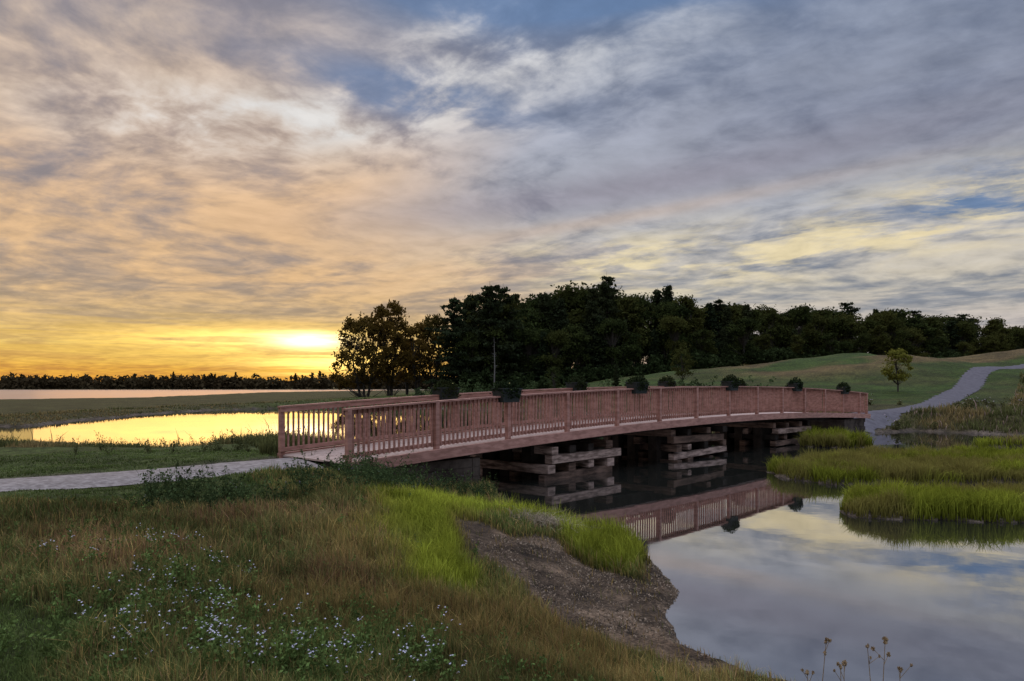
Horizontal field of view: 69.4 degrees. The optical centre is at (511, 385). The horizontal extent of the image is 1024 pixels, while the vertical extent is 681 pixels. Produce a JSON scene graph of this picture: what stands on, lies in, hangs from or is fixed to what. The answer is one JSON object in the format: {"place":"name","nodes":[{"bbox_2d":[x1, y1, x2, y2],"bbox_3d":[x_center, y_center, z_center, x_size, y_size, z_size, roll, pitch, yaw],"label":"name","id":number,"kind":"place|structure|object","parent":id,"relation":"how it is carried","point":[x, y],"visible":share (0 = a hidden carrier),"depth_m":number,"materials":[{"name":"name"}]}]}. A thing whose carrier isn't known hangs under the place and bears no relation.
{"place":"outdoors","nodes":[
{"label":"outdoors","id":0,"kind":"place"},
{"bbox_2d":[0,458,323,491],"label":"gravel path","id":1,"kind":"structure","parent":0,"point":[105,479],"depth_m":12.99,"materials":[{"name":"grey gravel"}]},
{"bbox_2d":[0,390,1023,680],"bbox_3d":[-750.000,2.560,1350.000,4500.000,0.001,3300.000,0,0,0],"label":"water","id":2,"kind":"structure","parent":0,"point":[756,562],"depth_m":11.21,"materials":[{"name":"blue liquid"}]},
{"bbox_2d":[0,349,1023,680],"bbox_3d":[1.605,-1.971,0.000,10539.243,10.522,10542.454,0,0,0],"label":"ground","id":3,"kind":"structure","parent":0,"point":[930,377],"depth_m":39.48,"materials":[{"name":"green plant"}]},
{"bbox_2d":[0,427,322,455],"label":"pond edge weeds","id":4,"kind":"object","parent":3,"relation":"on","point":[240,444],"visible":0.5,"depth_m":18.92,"materials":[{"name":"green plant"}]},
{"bbox_2d":[0,371,462,388],"bbox_3d":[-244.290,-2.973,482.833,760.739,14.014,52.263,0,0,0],"label":"distant treeline","id":5,"kind":"object","parent":3,"relation":"on","point":[151,381],"visible":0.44,"depth_m":475.29,"materials":[{"name":"green"}]},
{"bbox_2d":[28,521,526,680],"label":"aster plants","id":6,"kind":"object","parent":3,"relation":"on","point":[428,665],"visible":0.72,"depth_m":4.51,"materials":[{"name":"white plant"}]},
{"bbox_2d":[122,443,497,511],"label":"tall weeds","id":7,"kind":"object","parent":3,"relation":"on","point":[369,469],"visible":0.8,"depth_m":10.79,"materials":[{"name":"green plant"}]},
{"bbox_2d":[0,485,663,680],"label":"leafy weeds","id":8,"kind":"object","parent":3,"relation":"on","point":[58,617],"visible":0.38,"depth_m":5.23,"materials":[{"name":"green plant"}]},
{"bbox_2d":[328,311,405,396],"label":"maple tree","id":9,"kind":"object","parent":3,"relation":"on","point":[356,326],"visible":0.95,"depth_m":116.04,"materials":[{"name":"green plant"}]},
{"bbox_2d":[362,298,418,395],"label":"oak tree","id":10,"kind":"object","parent":3,"relation":"on","point":[389,326],"visible":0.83,"depth_m":117.80,"materials":[{"name":"green plant"}]},
{"bbox_2d":[389,338,416,394],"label":"maple tree","id":11,"kind":"object","parent":3,"relation":"on","point":[407,387],"visible":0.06,"depth_m":128.43,"materials":[{"name":"green plant"}]},
{"bbox_2d":[0,447,818,680],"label":"meadow grass","id":12,"kind":"structure","parent":3,"relation":"on","point":[428,569],"depth_m":6.60,"materials":[{"name":"green plant"}]},
{"bbox_2d":[399,322,441,393],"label":"maple tree","id":13,"kind":"object","parent":3,"relation":"on","point":[418,351],"visible":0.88,"depth_m":120.84,"materials":[{"name":"green plant"}]},
{"bbox_2d":[408,313,449,392],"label":"oak tree","id":14,"kind":"object","parent":3,"relation":"on","point":[434,321],"visible":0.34,"depth_m":123.33,"materials":[{"name":"green plant"}]},
{"bbox_2d":[422,297,482,386],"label":"pine tree","id":15,"kind":"object","parent":3,"relation":"on","point":[455,322],"visible":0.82,"depth_m":112.26,"materials":[{"name":"green plant"}]},
{"bbox_2d":[438,294,498,376],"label":"pine tree","id":16,"kind":"object","parent":3,"relation":"on","point":[470,303],"visible":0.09,"depth_m":119.17,"materials":[{"name":"green plant"}]},
{"bbox_2d":[458,285,522,381],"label":"pine tree","id":17,"kind":"object","parent":3,"relation":"on","point":[490,319],"visible":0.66,"depth_m":115.06,"materials":[{"name":"green plant"}]},
{"bbox_2d":[491,346,496,381],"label":"dead tree","id":18,"kind":"object","parent":3,"relation":"on","point":[494,363],"visible":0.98,"depth_m":104.96,"materials":[{"name":"brown wood"}]},
{"bbox_2d":[482,286,532,377],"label":"pine tree","id":19,"kind":"object","parent":3,"relation":"on","point":[509,299],"visible":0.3,"depth_m":118.92,"materials":[{"name":"green plant"}]},
{"bbox_2d":[0,370,1023,456],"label":"bank grass","id":20,"kind":"structure","parent":3,"relation":"on","point":[1005,411],"depth_m":41.17,"materials":[{"name":"green plant"}]},
{"bbox_2d":[496,506,600,532],"bbox_3d":[0.624,2.193,11.913,2.085,0.495,2.114,0,0,13],"label":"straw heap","id":21,"kind":"object","parent":3,"relation":"on","point":[553,520],"visible":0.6,"depth_m":11.82,"materials":[{"name":"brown plant"}]},
{"bbox_2d":[545,366,563,388],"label":"young tree","id":22,"kind":"object","parent":3,"relation":"on","point":[552,370],"visible":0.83,"depth_m":75.95,"materials":[{"name":"green plant"}]},
{"bbox_2d":[277,386,870,485],"bbox_3d":[6.701,1.647,28.051,3.040,3.259,32.595,0,0,43],"label":"footbridge","id":23,"kind":"object","parent":3,"relation":"on","point":[547,449],"visible":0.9,"depth_m":21.29,"materials":[{"name":"brown wood"}]},
{"bbox_2d":[431,379,460,399],"bbox_3d":[-1.851,0.105,20.769,0.625,0.617,0.883,0,0,43],"label":"flower planter","id":24,"kind":"object","parent":23,"relation":"attached to","point":[446,390],"visible":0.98,"depth_m":20.59,"materials":[{"name":"green plant"}]},
{"bbox_2d":[489,379,522,401],"bbox_3d":[-0.121,0.125,18.826,0.623,0.596,0.882,0,0,43],"label":"flower planter","id":25,"kind":"object","parent":23,"relation":"attached to","point":[512,392],"visible":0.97,"depth_m":18.63,"materials":[{"name":"green plant"}]},
{"bbox_2d":[564,375,589,390],"bbox_3d":[2.196,-0.060,25.126,0.644,0.613,0.886,0,0,43],"label":"flower planter","id":26,"kind":"object","parent":23,"relation":"attached to","point":[576,383],"visible":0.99,"depth_m":24.92,"materials":[{"name":"green plant"}]},
{"bbox_2d":[625,375,649,393],"bbox_3d":[3.926,-0.054,23.159,0.627,0.611,0.873,0,0,43],"label":"flower planter","id":27,"kind":"object","parent":23,"relation":"attached to","point":[639,384],"visible":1,"depth_m":22.97,"materials":[{"name":"green plant"}]},
{"bbox_2d":[657,375,676,386],"bbox_3d":[6.147,-0.117,29.358,0.607,0.614,0.877,0,0,43],"label":"flower planter","id":28,"kind":"object","parent":23,"relation":"attached to","point":[667,381],"visible":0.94,"depth_m":29.19,"materials":[{"name":"green plant"}]},
{"bbox_2d":[720,374,739,390],"bbox_3d":[8.190,-0.122,27.738,0.624,0.623,0.883,0,0,43],"label":"flower planter","id":29,"kind":"object","parent":23,"relation":"attached to","point":[731,382],"visible":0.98,"depth_m":27.55,"materials":[{"name":"green plant"}]},
{"bbox_2d":[736,377,746,385],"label":"flower planter","id":30,"kind":"object","parent":23,"relation":"attached to","point":[742,383],"visible":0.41,"depth_m":33.80,"materials":[{"name":"green plant"}]},
{"bbox_2d":[787,377,803,390],"bbox_3d":[12.353,-0.075,32.198,0.627,0.647,0.887,0,0,43],"label":"flower planter","id":31,"kind":"object","parent":23,"relation":"attached to","point":[797,385],"visible":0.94,"depth_m":32.01,"materials":[{"name":"green plant"}]},
{"bbox_2d":[836,381,850,393],"bbox_3d":[16.367,0.093,36.525,0.637,0.645,0.861,0,0,43],"label":"flower planter","id":32,"kind":"object","parent":23,"relation":"attached to","point":[845,388],"visible":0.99,"depth_m":36.33,"materials":[{"name":"green plant"}]},
{"bbox_2d":[582,287,611,330],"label":"pine tree","id":33,"kind":"object","parent":3,"relation":"on","point":[592,295],"visible":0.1,"depth_m":131.28,"materials":[{"name":"green plant"}]},
{"bbox_2d":[583,276,629,363],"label":"pine tree","id":34,"kind":"object","parent":3,"relation":"on","point":[607,297],"visible":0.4,"depth_m":128.20,"materials":[{"name":"green plant"}]},
{"bbox_2d":[466,534,753,676],"bbox_3d":[0.782,2.245,8.776,2.841,0.649,5.187,0,0,0],"label":"mud debris","id":35,"kind":"object","parent":3,"relation":"on","point":[609,588],"visible":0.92,"depth_m":8.72,"materials":[{"name":"brown soil"}]},
{"bbox_2d":[612,364,621,386],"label":"young spruce tree","id":36,"kind":"object","parent":3,"relation":"on","point":[616,379],"visible":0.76,"depth_m":77.88,"materials":[{"name":"green plant"}]},
{"bbox_2d":[413,375,822,411],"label":"bushes","id":37,"kind":"object","parent":3,"relation":"on","point":[479,389],"visible":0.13,"depth_m":76.58,"materials":[{"name":"green plant"}]},
{"bbox_2d":[670,347,698,379],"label":"young tree","id":38,"kind":"object","parent":3,"relation":"on","point":[684,361],"visible":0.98,"depth_m":79.70,"materials":[{"name":"green plant"}]},
{"bbox_2d":[459,344,987,393],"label":"woodland undergrowth","id":39,"kind":"object","parent":3,"relation":"on","point":[656,364],"visible":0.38,"depth_m":124.58,"materials":[{"name":"green plant"}]},
{"bbox_2d":[446,280,1023,386],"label":"woodland","id":40,"kind":"object","parent":3,"relation":"on","point":[554,332],"visible":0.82,"depth_m":138.41,"materials":[{"name":"green plant"}]},
{"bbox_2d":[801,668,814,680],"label":"dried seed stalk","id":41,"kind":"object","parent":3,"relation":"on","point":[806,671],"visible":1,"depth_m":4.99,"materials":[{"name":"brown plant"}]},
{"bbox_2d":[822,637,831,680],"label":"dried seed stalk","id":42,"kind":"object","parent":3,"relation":"on","point":[826,642],"visible":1,"depth_m":5.10,"materials":[{"name":"brown plant"}]},
{"bbox_2d":[833,664,841,680],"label":"dried seed stalk","id":43,"kind":"object","parent":3,"relation":"on","point":[840,666],"visible":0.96,"depth_m":5.15,"materials":[{"name":"brown plant"}]},
{"bbox_2d":[836,660,847,678],"bbox_3d":[2.217,2.104,4.961,0.078,0.525,0.058,0,0,0],"label":"dried seed stalk","id":44,"kind":"object","parent":3,"relation":"on","point":[844,663],"visible":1,"depth_m":4.95,"materials":[{"name":"brown plant"}]},
{"bbox_2d":[865,643,880,680],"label":"dried seed stalk","id":45,"kind":"object","parent":3,"relation":"on","point":[867,647],"visible":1,"depth_m":5.00,"materials":[{"name":"brown plant"}]},
{"bbox_2d":[870,636,890,680],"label":"dried seed stalk","id":46,"kind":"object","parent":3,"relation":"on","point":[885,639],"visible":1,"depth_m":5.05,"materials":[{"name":"brown plant"}]},
{"bbox_2d":[880,348,913,391],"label":"young tree","id":47,"kind":"object","parent":3,"relation":"on","point":[899,374],"visible":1,"depth_m":66.04,"materials":[{"name":"green plant"}]},
{"bbox_2d":[897,663,912,678],"bbox_3d":[2.651,2.148,4.994,0.108,0.547,0.033,0,0,16],"label":"dried seed stalk","id":48,"kind":"object","parent":3,"relation":"on","point":[901,669],"visible":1,"depth_m":5.00,"materials":[{"name":"brown plant"}]},
{"bbox_2d":[868,394,1023,429],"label":"wildflower patch","id":49,"kind":"object","parent":3,"relation":"on","point":[967,403],"visible":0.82,"depth_m":48.49,"materials":[{"name":"green plant"}]},
{"bbox_2d":[0,0,1023,381],"label":"sky","id":50,"kind":"structure","parent":0,"point":[196,187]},
{"bbox_2d":[765,424,1023,522],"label":"marsh grass","id":51,"kind":"structure","parent":0,"point":[980,462],"depth_m":19.24,"materials":[{"name":"green plant"}]},
{"bbox_2d":[854,364,1023,432],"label":"paved path","id":52,"kind":"structure","parent":0,"point":[972,380],"depth_m":60.13,"materials":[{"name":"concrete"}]}
]}

